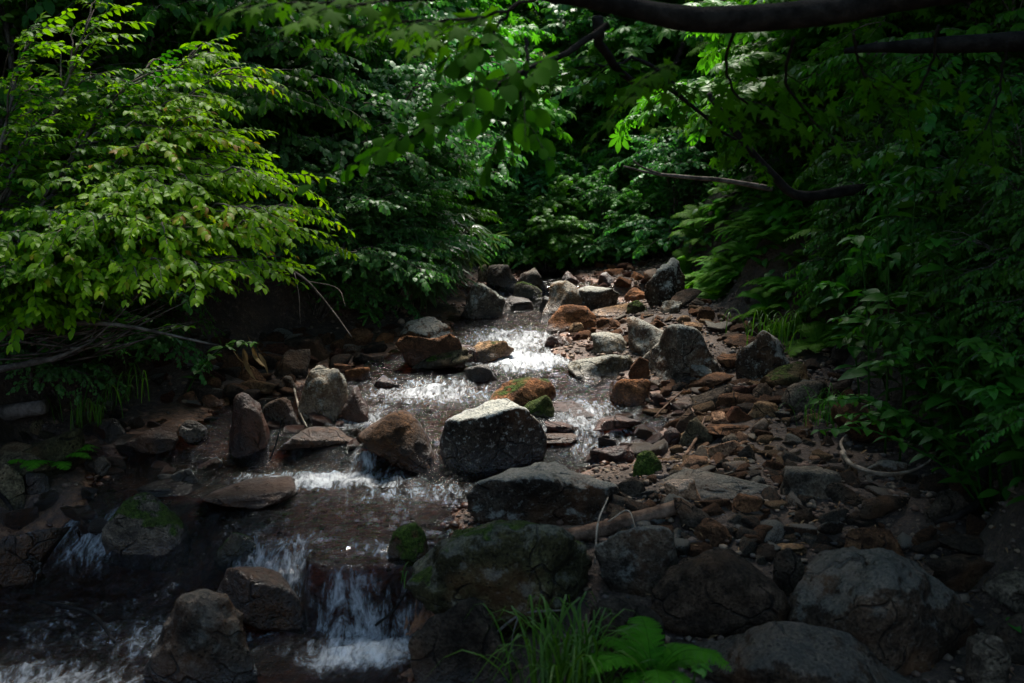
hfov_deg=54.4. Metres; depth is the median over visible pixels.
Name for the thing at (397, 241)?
shrub
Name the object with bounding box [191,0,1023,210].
overhanging maple
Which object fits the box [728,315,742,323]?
stone
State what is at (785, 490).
stone
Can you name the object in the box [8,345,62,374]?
leafy plant
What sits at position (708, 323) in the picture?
stone
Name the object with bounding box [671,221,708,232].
fern
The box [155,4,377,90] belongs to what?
shrub
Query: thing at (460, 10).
shrub
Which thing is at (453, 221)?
bamboo grass
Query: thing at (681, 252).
fern
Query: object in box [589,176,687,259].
shrub
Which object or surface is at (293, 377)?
cobble
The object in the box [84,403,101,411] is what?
cobble
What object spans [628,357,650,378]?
rock
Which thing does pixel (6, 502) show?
bare stick
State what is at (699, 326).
rock
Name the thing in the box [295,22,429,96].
shrub
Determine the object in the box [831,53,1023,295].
herb bush
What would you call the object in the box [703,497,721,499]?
stone
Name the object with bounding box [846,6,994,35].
shrub
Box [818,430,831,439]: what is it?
stone
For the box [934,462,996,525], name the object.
exposed root
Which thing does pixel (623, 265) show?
cobble
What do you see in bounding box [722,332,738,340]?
cobble
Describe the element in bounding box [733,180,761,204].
fern
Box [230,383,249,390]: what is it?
stone
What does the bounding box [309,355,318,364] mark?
cobble
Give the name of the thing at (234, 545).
rock
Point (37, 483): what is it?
rock
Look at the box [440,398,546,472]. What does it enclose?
boulder
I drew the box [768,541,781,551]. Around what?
cobble
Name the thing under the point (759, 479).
stone
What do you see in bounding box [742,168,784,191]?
fern
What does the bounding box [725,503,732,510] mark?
cobble
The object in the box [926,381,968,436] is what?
leafy plant
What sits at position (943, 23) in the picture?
shrub
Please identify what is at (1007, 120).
herb bush
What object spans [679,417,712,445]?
rock
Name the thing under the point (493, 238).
bamboo grass
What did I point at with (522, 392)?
boulder
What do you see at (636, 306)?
rock
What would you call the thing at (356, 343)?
cobble
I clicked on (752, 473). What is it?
stone
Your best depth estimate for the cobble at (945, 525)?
4.01 m
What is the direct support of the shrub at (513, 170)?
on the ground at (246, 314)
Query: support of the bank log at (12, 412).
on the ground at (246, 314)
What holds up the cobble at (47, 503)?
on the ground at (246, 314)
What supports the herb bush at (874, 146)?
on the ground at (246, 314)
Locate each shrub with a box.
[0,0,257,190]
[0,0,302,158]
[0,0,320,155]
[0,0,370,89]
[0,0,370,161]
[0,178,121,309]
[0,287,136,405]
[1,0,287,73]
[48,284,170,360]
[55,0,401,167]
[67,250,214,385]
[89,202,225,344]
[121,116,246,286]
[136,0,469,134]
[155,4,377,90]
[177,127,278,284]
[187,0,439,178]
[187,126,278,251]
[189,116,276,276]
[222,0,423,175]
[235,120,454,308]
[235,136,327,265]
[268,169,414,293]
[269,200,395,327]
[275,0,533,189]
[285,1,476,159]
[286,1,560,163]
[286,69,471,287]
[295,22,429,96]
[306,153,494,289]
[308,51,513,267]
[308,176,435,319]
[314,10,459,170]
[330,38,519,194]
[339,175,411,279]
[351,167,428,268]
[383,168,457,282]
[389,29,459,108]
[395,0,455,110]
[396,154,451,236]
[405,13,492,195]
[408,0,538,40]
[415,0,570,135]
[416,84,502,226]
[444,152,509,193]
[451,151,571,242]
[451,162,527,217]
[453,119,595,249]
[455,183,524,255]
[463,188,546,264]
[465,15,594,195]
[468,125,586,208]
[471,69,538,160]
[472,31,547,149]
[480,175,613,271]
[488,0,560,93]
[488,178,577,269]
[503,14,623,181]
[504,0,626,121]
[513,2,618,160]
[520,0,693,194]
[520,150,630,250]
[522,7,625,157]
[537,138,621,209]
[538,0,723,148]
[542,204,623,268]
[552,9,677,181]
[555,162,649,263]
[560,0,681,53]
[564,106,630,192]
[570,0,731,141]
[573,0,699,73]
[577,98,730,261]
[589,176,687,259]
[591,140,692,228]
[595,146,690,259]
[602,128,671,225]
[609,0,961,167]
[613,61,717,162]
[646,0,796,158]
[649,132,738,208]
[650,0,775,122]
[660,48,768,157]
[684,0,995,171]
[692,0,806,115]
[702,50,804,121]
[736,0,1007,140]
[796,0,1023,138]
[815,17,882,58]
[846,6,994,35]
[864,15,964,55]
[920,3,1023,71]
[966,0,1023,53]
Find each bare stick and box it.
[0,492,20,529]
[269,418,282,460]
[293,388,306,426]
[375,589,407,625]
[497,609,560,662]
[653,390,683,417]
[684,416,705,454]
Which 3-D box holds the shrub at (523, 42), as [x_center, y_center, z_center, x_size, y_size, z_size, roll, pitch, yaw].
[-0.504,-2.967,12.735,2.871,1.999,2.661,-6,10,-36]
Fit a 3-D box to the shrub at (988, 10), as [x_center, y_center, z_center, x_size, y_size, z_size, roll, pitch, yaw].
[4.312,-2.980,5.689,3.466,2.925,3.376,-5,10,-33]
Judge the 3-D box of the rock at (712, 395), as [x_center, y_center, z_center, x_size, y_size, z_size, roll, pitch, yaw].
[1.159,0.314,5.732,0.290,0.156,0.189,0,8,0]
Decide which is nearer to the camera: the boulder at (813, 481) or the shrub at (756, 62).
the boulder at (813, 481)
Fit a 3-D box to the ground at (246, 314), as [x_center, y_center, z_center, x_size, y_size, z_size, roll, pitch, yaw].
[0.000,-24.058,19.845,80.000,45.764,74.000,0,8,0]
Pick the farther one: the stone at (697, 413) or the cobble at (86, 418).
the stone at (697, 413)
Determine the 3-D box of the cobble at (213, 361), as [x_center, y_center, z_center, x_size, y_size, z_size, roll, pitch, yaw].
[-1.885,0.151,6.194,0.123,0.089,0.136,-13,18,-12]
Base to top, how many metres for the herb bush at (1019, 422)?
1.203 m
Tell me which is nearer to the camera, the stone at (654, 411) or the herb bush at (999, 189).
the herb bush at (999, 189)
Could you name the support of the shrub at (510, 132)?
on the ground at (246, 314)
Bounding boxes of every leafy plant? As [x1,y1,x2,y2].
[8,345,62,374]
[77,316,152,410]
[115,324,194,402]
[180,340,256,391]
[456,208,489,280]
[691,663,712,682]
[810,397,931,438]
[811,425,983,508]
[813,280,876,402]
[817,396,987,510]
[825,394,940,452]
[827,314,940,444]
[831,336,900,399]
[832,325,913,360]
[835,413,942,450]
[836,235,896,409]
[844,420,948,464]
[852,303,927,411]
[855,180,917,456]
[858,412,939,453]
[863,335,930,401]
[868,409,947,452]
[870,359,963,468]
[873,169,941,461]
[881,321,962,470]
[882,347,994,513]
[884,291,944,451]
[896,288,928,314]
[901,318,958,462]
[910,427,974,492]
[912,429,969,478]
[913,238,966,474]
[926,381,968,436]
[938,338,983,452]
[940,380,1008,500]
[941,377,1015,500]
[952,385,1020,486]
[956,338,1005,503]
[958,337,1023,481]
[963,392,1023,464]
[964,349,1023,448]
[967,357,1004,392]
[967,382,1023,488]
[974,410,1023,505]
[978,353,1023,476]
[990,340,1023,374]
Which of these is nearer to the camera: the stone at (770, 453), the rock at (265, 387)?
the stone at (770, 453)
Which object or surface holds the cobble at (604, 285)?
on the ground at (246, 314)
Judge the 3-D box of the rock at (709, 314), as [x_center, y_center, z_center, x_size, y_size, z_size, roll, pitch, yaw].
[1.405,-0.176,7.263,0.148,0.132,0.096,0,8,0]
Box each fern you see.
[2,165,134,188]
[6,444,100,471]
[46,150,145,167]
[582,616,732,682]
[665,246,706,264]
[670,223,720,245]
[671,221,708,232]
[672,204,718,226]
[677,255,696,271]
[682,269,703,274]
[684,274,695,281]
[684,279,703,288]
[685,282,710,288]
[689,265,708,279]
[692,250,729,279]
[693,255,733,266]
[693,276,730,300]
[694,206,734,225]
[695,259,724,270]
[695,270,720,281]
[697,255,732,271]
[699,198,735,212]
[699,282,733,298]
[702,255,746,273]
[703,196,735,209]
[704,260,745,276]
[705,265,743,289]
[707,180,749,195]
[708,237,779,262]
[708,251,743,261]
[710,220,738,233]
[713,258,748,288]
[714,218,756,242]
[719,221,783,238]
[721,225,759,255]
[728,210,753,219]
[729,224,768,235]
[730,295,794,321]
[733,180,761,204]
[735,285,789,316]
[737,206,802,225]
[738,192,777,207]
[739,164,789,195]
[740,277,789,297]
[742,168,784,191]
[744,217,809,244]
[744,229,801,248]
[752,181,814,215]
[752,200,797,225]
[754,162,785,181]
[757,273,806,292]
[761,181,794,202]
[764,198,796,212]
[765,310,810,336]
[773,244,809,261]
[775,183,814,199]
[782,228,850,255]
[783,213,818,223]
[784,321,855,356]
[791,172,850,203]
[792,296,839,317]
[799,213,826,230]
[803,168,842,189]
[818,313,863,341]
[839,201,930,231]
[862,219,922,243]
[864,230,941,244]
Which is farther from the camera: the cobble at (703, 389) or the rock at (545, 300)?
the rock at (545, 300)
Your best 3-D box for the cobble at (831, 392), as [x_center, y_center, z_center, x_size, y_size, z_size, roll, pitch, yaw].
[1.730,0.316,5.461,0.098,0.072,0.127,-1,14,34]
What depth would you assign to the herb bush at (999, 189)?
4.25 m
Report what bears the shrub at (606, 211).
on the ground at (246, 314)
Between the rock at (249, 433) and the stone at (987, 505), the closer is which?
the stone at (987, 505)
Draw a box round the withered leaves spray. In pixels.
[233,335,267,379]
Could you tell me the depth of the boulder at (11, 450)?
4.79 m
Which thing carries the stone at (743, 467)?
on the ground at (246, 314)
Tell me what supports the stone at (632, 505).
on the ground at (246, 314)
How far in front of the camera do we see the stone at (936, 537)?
3.94 m
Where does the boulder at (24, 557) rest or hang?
on the ground at (246, 314)
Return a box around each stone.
[119,420,128,428]
[160,390,174,402]
[183,381,212,393]
[189,388,222,401]
[198,369,226,380]
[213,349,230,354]
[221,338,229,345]
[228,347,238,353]
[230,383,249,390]
[257,341,263,348]
[266,343,296,354]
[266,380,285,389]
[282,375,296,389]
[293,330,311,336]
[343,344,361,354]
[611,328,622,333]
[613,314,625,320]
[619,318,626,323]
[620,492,633,499]
[622,271,630,276]
[624,499,649,511]
[634,311,649,316]
[640,490,658,498]
[641,408,667,415]
[650,379,665,388]
[658,521,673,532]
[659,402,670,411]
[660,386,671,396]
[663,417,680,427]
[663,493,689,503]
[665,379,675,389]
[670,464,681,470]
[672,382,689,390]
[672,405,686,410]
[673,527,681,537]
[674,538,690,556]
[680,531,692,538]
[688,305,704,310]
[689,541,712,550]
[692,401,715,412]
[693,445,710,458]
[694,501,705,508]
[695,411,705,415]
[695,465,715,472]
[698,416,710,422]
[702,502,725,516]
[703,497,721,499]
[705,320,714,325]
[706,408,729,415]
[709,452,723,467]
[714,470,724,474]
[715,459,728,467]
[717,314,726,318]
[725,526,733,533]
[726,378,752,384]
[727,513,751,527]
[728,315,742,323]
[728,470,747,479]
[734,526,757,538]
[735,462,750,471]
[736,402,753,413]
[741,513,760,527]
[747,384,757,392]
[747,470,760,479]
[748,465,757,470]
[748,543,777,559]
[750,475,766,484]
[756,449,781,458]
[756,555,765,564]
[759,513,768,520]
[760,519,785,543]
[761,486,780,500]
[762,460,784,469]
[762,467,782,477]
[771,475,782,486]
[773,389,783,395]
[773,411,789,418]
[781,417,790,426]
[781,449,806,462]
[782,441,796,445]
[782,487,789,500]
[785,409,793,414]
[786,461,796,465]
[787,428,812,438]
[794,532,801,539]
[796,502,813,515]
[797,494,815,506]
[802,441,813,445]
[802,533,816,547]
[806,499,816,509]
[811,449,833,461]
[811,460,820,463]
[811,543,837,553]
[815,532,834,546]
[817,521,843,534]
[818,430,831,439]
[818,507,846,522]
[820,435,834,446]
[823,466,844,472]
[839,470,860,487]
[844,467,857,475]
[854,519,878,527]
[859,481,877,487]
[864,485,889,496]
[902,488,920,497]
[911,537,919,544]
[918,473,945,492]
[932,534,953,549]
[936,516,955,528]
[964,489,978,503]
[966,513,986,534]
[977,503,989,513]
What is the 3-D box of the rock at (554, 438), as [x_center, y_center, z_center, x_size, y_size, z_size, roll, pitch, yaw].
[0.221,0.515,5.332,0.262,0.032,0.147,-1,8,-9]
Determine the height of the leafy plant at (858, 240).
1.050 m
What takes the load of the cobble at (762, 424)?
on the ground at (246, 314)
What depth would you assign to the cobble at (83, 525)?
4.51 m
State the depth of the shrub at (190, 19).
6.38 m
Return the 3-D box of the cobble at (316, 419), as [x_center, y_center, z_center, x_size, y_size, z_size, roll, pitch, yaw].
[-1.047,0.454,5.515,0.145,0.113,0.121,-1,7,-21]
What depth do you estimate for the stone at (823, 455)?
4.78 m
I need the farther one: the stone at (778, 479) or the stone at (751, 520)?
the stone at (778, 479)
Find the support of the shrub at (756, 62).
on the ground at (246, 314)
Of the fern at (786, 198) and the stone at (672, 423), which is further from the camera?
the fern at (786, 198)
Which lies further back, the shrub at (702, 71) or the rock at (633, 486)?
the shrub at (702, 71)
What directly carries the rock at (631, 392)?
on the ground at (246, 314)
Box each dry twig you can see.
[594,497,608,563]
[607,510,634,526]
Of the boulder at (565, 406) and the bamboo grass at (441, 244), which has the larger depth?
the bamboo grass at (441, 244)
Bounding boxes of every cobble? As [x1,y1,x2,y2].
[0,507,38,529]
[33,494,58,510]
[38,490,56,499]
[59,505,89,520]
[73,411,108,427]
[76,510,95,520]
[78,519,89,533]
[81,487,97,498]
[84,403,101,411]
[84,459,92,471]
[88,518,107,533]
[106,457,125,468]
[110,434,135,451]
[128,417,145,428]
[146,421,160,426]
[151,460,169,468]
[158,474,171,479]
[161,465,175,471]
[184,400,202,406]
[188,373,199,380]
[197,457,222,468]
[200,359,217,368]
[203,416,216,419]
[223,383,243,397]
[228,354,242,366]
[243,389,260,399]
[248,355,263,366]
[252,356,276,369]
[258,354,282,360]
[261,373,273,378]
[261,398,272,401]
[267,419,279,429]
[272,328,292,338]
[278,387,293,394]
[280,374,296,382]
[284,333,302,341]
[284,425,304,433]
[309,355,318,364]
[309,412,332,425]
[329,351,340,358]
[329,354,351,367]
[335,420,343,426]
[342,341,358,353]
[346,438,359,449]
[351,428,360,435]
[352,352,371,363]
[354,362,363,367]
[363,340,387,353]
[372,355,383,360]
[564,337,573,345]
[570,426,578,431]
[572,333,579,339]
[579,330,591,338]
[584,448,598,462]
[585,344,592,350]
[596,283,608,287]
[598,437,618,445]
[601,433,609,438]
[604,268,623,275]
[606,264,616,268]
[606,503,621,513]
[608,507,622,518]
[612,494,634,506]
[614,413,633,417]
[615,276,631,286]
[617,263,631,270]
[619,442,632,446]
[620,331,627,335]
[620,506,631,512]
[623,335,628,344]
[627,264,635,271]
[630,442,653,457]
[631,424,657,438]
[631,439,645,442]
[635,520,650,526]
[643,268,656,280]
[643,500,656,506]
[646,432,662,443]
[646,474,656,482]
[648,439,667,455]
[648,492,658,502]
[649,393,661,399]
[650,322,658,327]
[650,385,658,390]
[651,519,667,524]
[652,394,666,406]
[654,318,665,326]
[658,380,669,386]
[668,470,679,475]
[669,445,683,453]
[670,402,688,410]
[670,410,684,416]
[676,315,690,323]
[681,390,690,394]
[688,308,697,315]
[688,464,699,468]
[688,546,703,554]
[690,387,708,394]
[691,299,705,305]
[696,442,708,446]
[698,387,709,392]
[699,319,711,323]
[699,499,730,506]
[701,299,711,303]
[705,321,732,332]
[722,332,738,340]
[722,461,746,472]
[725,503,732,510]
[730,323,748,332]
[730,446,743,455]
[733,385,748,393]
[735,394,751,404]
[736,431,747,441]
[739,536,756,546]
[739,538,755,557]
[740,440,749,444]
[744,321,762,331]
[744,534,760,541]
[745,396,759,402]
[747,329,757,336]
[747,433,757,441]
[748,380,759,384]
[750,418,768,431]
[752,524,772,531]
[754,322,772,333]
[754,529,766,543]
[755,429,772,436]
[756,435,774,444]
[759,508,770,513]
[760,394,777,404]
[764,445,773,449]
[764,500,787,509]
[768,395,781,403]
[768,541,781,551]
[773,444,787,451]
[774,457,783,463]
[784,433,802,444]
[784,526,794,533]
[784,532,798,542]
[785,490,802,510]
[788,523,816,535]
[789,448,800,455]
[790,415,801,421]
[793,429,809,437]
[804,358,820,369]
[806,413,821,419]
[809,455,820,459]
[819,411,832,420]
[822,391,838,400]
[827,372,840,381]
[829,458,841,462]
[834,540,844,547]
[842,388,853,396]
[848,511,860,519]
[897,532,912,552]
[910,540,939,554]
[914,528,936,542]
[938,522,951,530]
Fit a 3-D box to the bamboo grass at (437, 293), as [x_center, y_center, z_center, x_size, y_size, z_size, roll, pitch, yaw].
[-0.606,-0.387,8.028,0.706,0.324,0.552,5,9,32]
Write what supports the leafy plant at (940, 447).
on the ground at (246, 314)
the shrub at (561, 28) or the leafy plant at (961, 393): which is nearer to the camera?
the leafy plant at (961, 393)
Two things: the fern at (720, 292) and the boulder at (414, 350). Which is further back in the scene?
the fern at (720, 292)
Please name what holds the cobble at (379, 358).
on the ground at (246, 314)
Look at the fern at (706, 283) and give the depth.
8.45 m
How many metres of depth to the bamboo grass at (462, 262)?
8.06 m
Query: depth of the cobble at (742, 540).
3.92 m
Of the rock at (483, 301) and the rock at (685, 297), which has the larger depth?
the rock at (483, 301)
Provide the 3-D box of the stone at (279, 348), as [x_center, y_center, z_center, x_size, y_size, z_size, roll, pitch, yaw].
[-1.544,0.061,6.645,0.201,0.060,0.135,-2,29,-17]
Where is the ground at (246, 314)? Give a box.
[0,40,1023,682]
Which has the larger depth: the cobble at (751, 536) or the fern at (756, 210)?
the fern at (756, 210)
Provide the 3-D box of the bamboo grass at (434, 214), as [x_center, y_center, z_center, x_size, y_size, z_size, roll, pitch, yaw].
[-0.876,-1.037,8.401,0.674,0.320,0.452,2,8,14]
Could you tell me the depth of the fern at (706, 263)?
8.81 m
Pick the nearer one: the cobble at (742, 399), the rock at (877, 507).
the rock at (877, 507)
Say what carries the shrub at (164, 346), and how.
on the ground at (246, 314)
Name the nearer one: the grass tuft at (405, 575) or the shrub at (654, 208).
the grass tuft at (405, 575)
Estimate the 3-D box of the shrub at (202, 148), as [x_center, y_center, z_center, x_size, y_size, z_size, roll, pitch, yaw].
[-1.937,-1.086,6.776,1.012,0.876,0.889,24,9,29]
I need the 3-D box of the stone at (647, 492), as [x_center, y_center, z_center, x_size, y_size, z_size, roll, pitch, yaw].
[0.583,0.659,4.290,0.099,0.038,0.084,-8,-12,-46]
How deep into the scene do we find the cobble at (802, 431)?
5.09 m
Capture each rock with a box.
[0,462,25,509]
[25,472,49,494]
[30,419,43,434]
[81,444,124,464]
[85,455,110,475]
[98,418,125,443]
[171,468,197,482]
[177,391,199,403]
[179,420,207,442]
[201,394,223,407]
[206,377,220,387]
[213,532,256,565]
[229,392,269,457]
[237,366,265,381]
[241,379,276,393]
[264,397,300,424]
[274,349,310,378]
[284,336,329,360]
[334,363,350,371]
[341,386,368,422]
[343,327,373,344]
[345,367,369,380]
[374,375,398,388]
[375,333,393,342]
[387,522,428,561]
[461,282,504,318]
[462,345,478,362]
[464,364,496,382]
[473,340,513,362]
[478,264,487,281]
[486,264,516,287]
[503,296,533,309]
[513,281,542,300]
[519,268,546,289]
[524,395,554,417]
[539,296,548,311]
[542,281,582,314]
[544,334,563,347]
[545,421,572,432]
[546,304,596,333]
[546,432,577,443]
[562,271,578,283]
[568,322,584,332]
[578,286,619,310]
[589,445,635,462]
[591,332,626,354]
[592,303,628,317]
[593,415,641,430]
[595,317,620,329]
[597,272,614,284]
[609,379,650,405]
[618,477,645,496]
[624,287,644,300]
[627,300,647,314]
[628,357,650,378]
[631,271,643,280]
[633,450,662,476]
[644,257,684,306]
[658,288,701,310]
[661,300,682,313]
[662,426,680,444]
[664,479,700,499]
[673,497,711,529]
[675,408,700,432]
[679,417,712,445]
[679,455,707,467]
[683,322,703,330]
[689,384,732,406]
[690,364,711,376]
[693,518,731,546]
[695,309,714,320]
[705,424,748,435]
[707,440,740,457]
[710,411,728,423]
[715,392,741,407]
[716,353,736,367]
[721,433,739,442]
[724,333,755,347]
[726,406,752,422]
[732,493,764,513]
[734,457,748,462]
[737,445,756,461]
[748,401,778,417]
[752,383,772,397]
[773,548,804,595]
[777,543,807,553]
[781,380,826,412]
[792,508,816,523]
[829,378,852,394]
[830,344,851,365]
[859,495,910,519]
[863,460,907,479]
[924,490,967,522]
[937,534,983,554]
[963,632,1010,682]
[994,612,1023,664]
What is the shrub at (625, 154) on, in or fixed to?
on the ground at (246, 314)
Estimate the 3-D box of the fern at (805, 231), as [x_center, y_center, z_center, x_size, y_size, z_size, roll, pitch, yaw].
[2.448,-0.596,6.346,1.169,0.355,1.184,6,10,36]
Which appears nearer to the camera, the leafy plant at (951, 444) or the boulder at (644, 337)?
the leafy plant at (951, 444)
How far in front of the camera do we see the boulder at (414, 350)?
6.49 m
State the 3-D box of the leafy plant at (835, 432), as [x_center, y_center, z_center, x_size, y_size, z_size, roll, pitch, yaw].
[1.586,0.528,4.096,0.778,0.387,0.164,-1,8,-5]
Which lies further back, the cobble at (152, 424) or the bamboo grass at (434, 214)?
the bamboo grass at (434, 214)
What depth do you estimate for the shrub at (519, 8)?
13.94 m
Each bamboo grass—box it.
[389,274,480,311]
[393,234,484,309]
[394,264,473,310]
[395,260,468,297]
[399,227,492,308]
[403,222,427,240]
[414,250,482,290]
[423,209,442,224]
[424,223,492,240]
[442,210,476,231]
[453,230,509,255]
[460,251,489,272]
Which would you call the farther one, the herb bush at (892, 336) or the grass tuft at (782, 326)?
the grass tuft at (782, 326)
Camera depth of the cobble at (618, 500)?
4.20 m
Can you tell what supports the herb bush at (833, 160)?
on the ground at (246, 314)
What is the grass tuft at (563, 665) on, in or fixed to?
on the ground at (246, 314)
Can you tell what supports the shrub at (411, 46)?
on the ground at (246, 314)
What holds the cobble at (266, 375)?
on the ground at (246, 314)
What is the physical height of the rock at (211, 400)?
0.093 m
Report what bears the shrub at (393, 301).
on the ground at (246, 314)
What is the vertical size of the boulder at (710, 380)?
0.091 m
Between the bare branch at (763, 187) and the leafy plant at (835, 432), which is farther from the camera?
the bare branch at (763, 187)
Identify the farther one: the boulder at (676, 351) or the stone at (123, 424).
the boulder at (676, 351)
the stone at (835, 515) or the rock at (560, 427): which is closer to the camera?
the stone at (835, 515)
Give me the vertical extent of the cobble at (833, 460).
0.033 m
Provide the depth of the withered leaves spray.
5.81 m
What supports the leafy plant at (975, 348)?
on the ground at (246, 314)
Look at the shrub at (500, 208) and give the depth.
10.52 m
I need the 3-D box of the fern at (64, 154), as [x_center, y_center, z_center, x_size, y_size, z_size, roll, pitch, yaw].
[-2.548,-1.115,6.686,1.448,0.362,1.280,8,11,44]
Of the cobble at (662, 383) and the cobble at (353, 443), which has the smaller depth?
the cobble at (353, 443)
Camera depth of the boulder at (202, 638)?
3.43 m
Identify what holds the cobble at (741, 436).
on the ground at (246, 314)
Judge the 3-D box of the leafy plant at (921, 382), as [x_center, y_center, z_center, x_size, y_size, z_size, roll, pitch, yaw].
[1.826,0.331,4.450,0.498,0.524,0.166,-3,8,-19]
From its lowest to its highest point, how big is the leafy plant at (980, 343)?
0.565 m
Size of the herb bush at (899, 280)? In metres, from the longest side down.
1.205 x 1.164 x 1.085 m
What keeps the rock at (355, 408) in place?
on the ground at (246, 314)
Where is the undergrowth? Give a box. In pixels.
[1,37,1023,632]
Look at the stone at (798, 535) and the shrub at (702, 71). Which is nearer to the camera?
the stone at (798, 535)
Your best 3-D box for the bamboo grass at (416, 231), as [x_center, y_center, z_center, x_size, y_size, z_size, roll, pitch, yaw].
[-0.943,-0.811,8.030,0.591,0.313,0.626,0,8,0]
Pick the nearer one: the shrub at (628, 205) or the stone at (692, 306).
the stone at (692, 306)
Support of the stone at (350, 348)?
on the ground at (246, 314)
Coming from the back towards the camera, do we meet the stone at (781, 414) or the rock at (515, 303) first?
the rock at (515, 303)
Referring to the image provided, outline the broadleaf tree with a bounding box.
[0,0,357,372]
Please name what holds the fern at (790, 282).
on the ground at (246, 314)
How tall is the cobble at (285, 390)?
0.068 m
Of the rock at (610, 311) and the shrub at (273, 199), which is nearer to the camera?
the shrub at (273, 199)
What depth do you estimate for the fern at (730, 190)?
9.42 m
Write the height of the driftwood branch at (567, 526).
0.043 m
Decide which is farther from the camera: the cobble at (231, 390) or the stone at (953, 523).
the cobble at (231, 390)
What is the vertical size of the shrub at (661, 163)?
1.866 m
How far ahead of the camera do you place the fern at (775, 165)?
9.35 m
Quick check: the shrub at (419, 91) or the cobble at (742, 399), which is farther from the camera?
the shrub at (419, 91)
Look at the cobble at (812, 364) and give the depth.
6.02 m
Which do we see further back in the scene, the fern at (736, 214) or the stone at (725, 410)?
the fern at (736, 214)
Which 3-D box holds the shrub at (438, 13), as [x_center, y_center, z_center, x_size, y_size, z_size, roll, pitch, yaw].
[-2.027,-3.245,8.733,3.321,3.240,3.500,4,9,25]
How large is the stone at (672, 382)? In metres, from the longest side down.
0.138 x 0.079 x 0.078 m
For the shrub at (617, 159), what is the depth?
11.25 m
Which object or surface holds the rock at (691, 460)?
on the ground at (246, 314)
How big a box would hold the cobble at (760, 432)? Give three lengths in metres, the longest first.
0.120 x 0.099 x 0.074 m
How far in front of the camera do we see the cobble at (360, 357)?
6.63 m
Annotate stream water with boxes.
[0,271,667,682]
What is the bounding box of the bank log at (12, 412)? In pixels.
[0,399,49,421]
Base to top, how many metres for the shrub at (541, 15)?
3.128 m
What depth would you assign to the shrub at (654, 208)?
10.62 m
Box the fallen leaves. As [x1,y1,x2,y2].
[582,316,1023,675]
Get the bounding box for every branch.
[39,600,115,643]
[281,264,351,336]
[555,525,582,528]
[623,160,772,191]
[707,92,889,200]
[839,434,938,475]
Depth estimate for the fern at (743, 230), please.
8.07 m
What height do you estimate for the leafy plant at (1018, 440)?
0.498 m
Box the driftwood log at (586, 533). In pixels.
[565,500,676,541]
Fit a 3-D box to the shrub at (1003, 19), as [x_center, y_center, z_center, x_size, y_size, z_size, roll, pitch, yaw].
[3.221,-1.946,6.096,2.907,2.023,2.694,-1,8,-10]
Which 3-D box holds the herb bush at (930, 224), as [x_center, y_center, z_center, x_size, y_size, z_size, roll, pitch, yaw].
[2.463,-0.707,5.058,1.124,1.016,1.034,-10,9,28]
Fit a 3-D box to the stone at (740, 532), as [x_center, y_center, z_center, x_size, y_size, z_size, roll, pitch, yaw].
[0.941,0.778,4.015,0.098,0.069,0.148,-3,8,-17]
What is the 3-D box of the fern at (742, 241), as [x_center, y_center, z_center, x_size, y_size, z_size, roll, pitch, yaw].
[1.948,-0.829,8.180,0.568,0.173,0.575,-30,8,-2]
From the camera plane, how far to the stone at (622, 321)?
7.46 m
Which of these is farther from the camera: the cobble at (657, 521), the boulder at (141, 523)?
the boulder at (141, 523)
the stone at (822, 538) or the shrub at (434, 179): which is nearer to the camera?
the stone at (822, 538)
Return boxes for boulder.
[0,441,53,477]
[0,526,70,586]
[22,428,87,477]
[102,492,183,555]
[124,424,178,453]
[140,480,196,496]
[143,589,257,682]
[201,476,296,509]
[216,566,303,630]
[278,426,352,449]
[298,365,347,421]
[358,410,436,472]
[395,333,465,367]
[398,316,453,338]
[405,519,591,635]
[408,597,510,682]
[412,347,472,368]
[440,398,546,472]
[466,461,618,525]
[488,377,555,406]
[553,401,594,417]
[567,354,633,381]
[589,597,665,682]
[594,525,677,597]
[626,316,662,356]
[642,324,719,379]
[650,548,790,637]
[662,468,774,499]
[682,621,916,682]
[688,372,734,387]
[735,330,789,378]
[760,361,809,386]
[780,466,841,498]
[787,546,977,676]
[825,482,866,506]
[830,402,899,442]
[844,527,905,557]
[924,552,994,591]
[982,570,1023,613]
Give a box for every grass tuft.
[47,388,136,428]
[100,360,149,405]
[400,562,412,588]
[422,591,663,682]
[721,307,829,351]
[779,383,853,427]
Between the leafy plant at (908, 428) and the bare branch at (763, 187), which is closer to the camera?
the leafy plant at (908, 428)
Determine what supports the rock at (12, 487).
on the ground at (246, 314)
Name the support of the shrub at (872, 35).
on the ground at (246, 314)
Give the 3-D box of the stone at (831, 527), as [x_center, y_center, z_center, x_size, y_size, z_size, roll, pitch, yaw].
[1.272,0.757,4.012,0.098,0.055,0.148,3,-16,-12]
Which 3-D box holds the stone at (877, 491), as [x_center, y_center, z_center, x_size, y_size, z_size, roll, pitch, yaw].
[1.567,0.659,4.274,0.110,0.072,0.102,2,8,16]
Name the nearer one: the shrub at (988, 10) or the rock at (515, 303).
the shrub at (988, 10)
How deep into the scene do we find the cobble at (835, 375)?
5.81 m
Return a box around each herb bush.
[785,165,913,313]
[792,54,980,248]
[802,140,872,268]
[809,144,915,296]
[813,134,880,278]
[816,107,917,286]
[820,60,1022,292]
[823,115,886,257]
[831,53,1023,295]
[832,55,991,255]
[842,110,1007,314]
[847,155,1023,418]
[891,102,1023,312]
[896,138,989,304]
[896,172,1022,381]
[903,106,1023,354]
[904,124,1023,305]
[905,74,1023,376]
[934,164,1023,378]
[946,150,1023,333]
[948,281,1023,460]
[955,52,1023,133]
[967,23,1023,158]
[970,82,1023,168]
[993,199,1023,288]

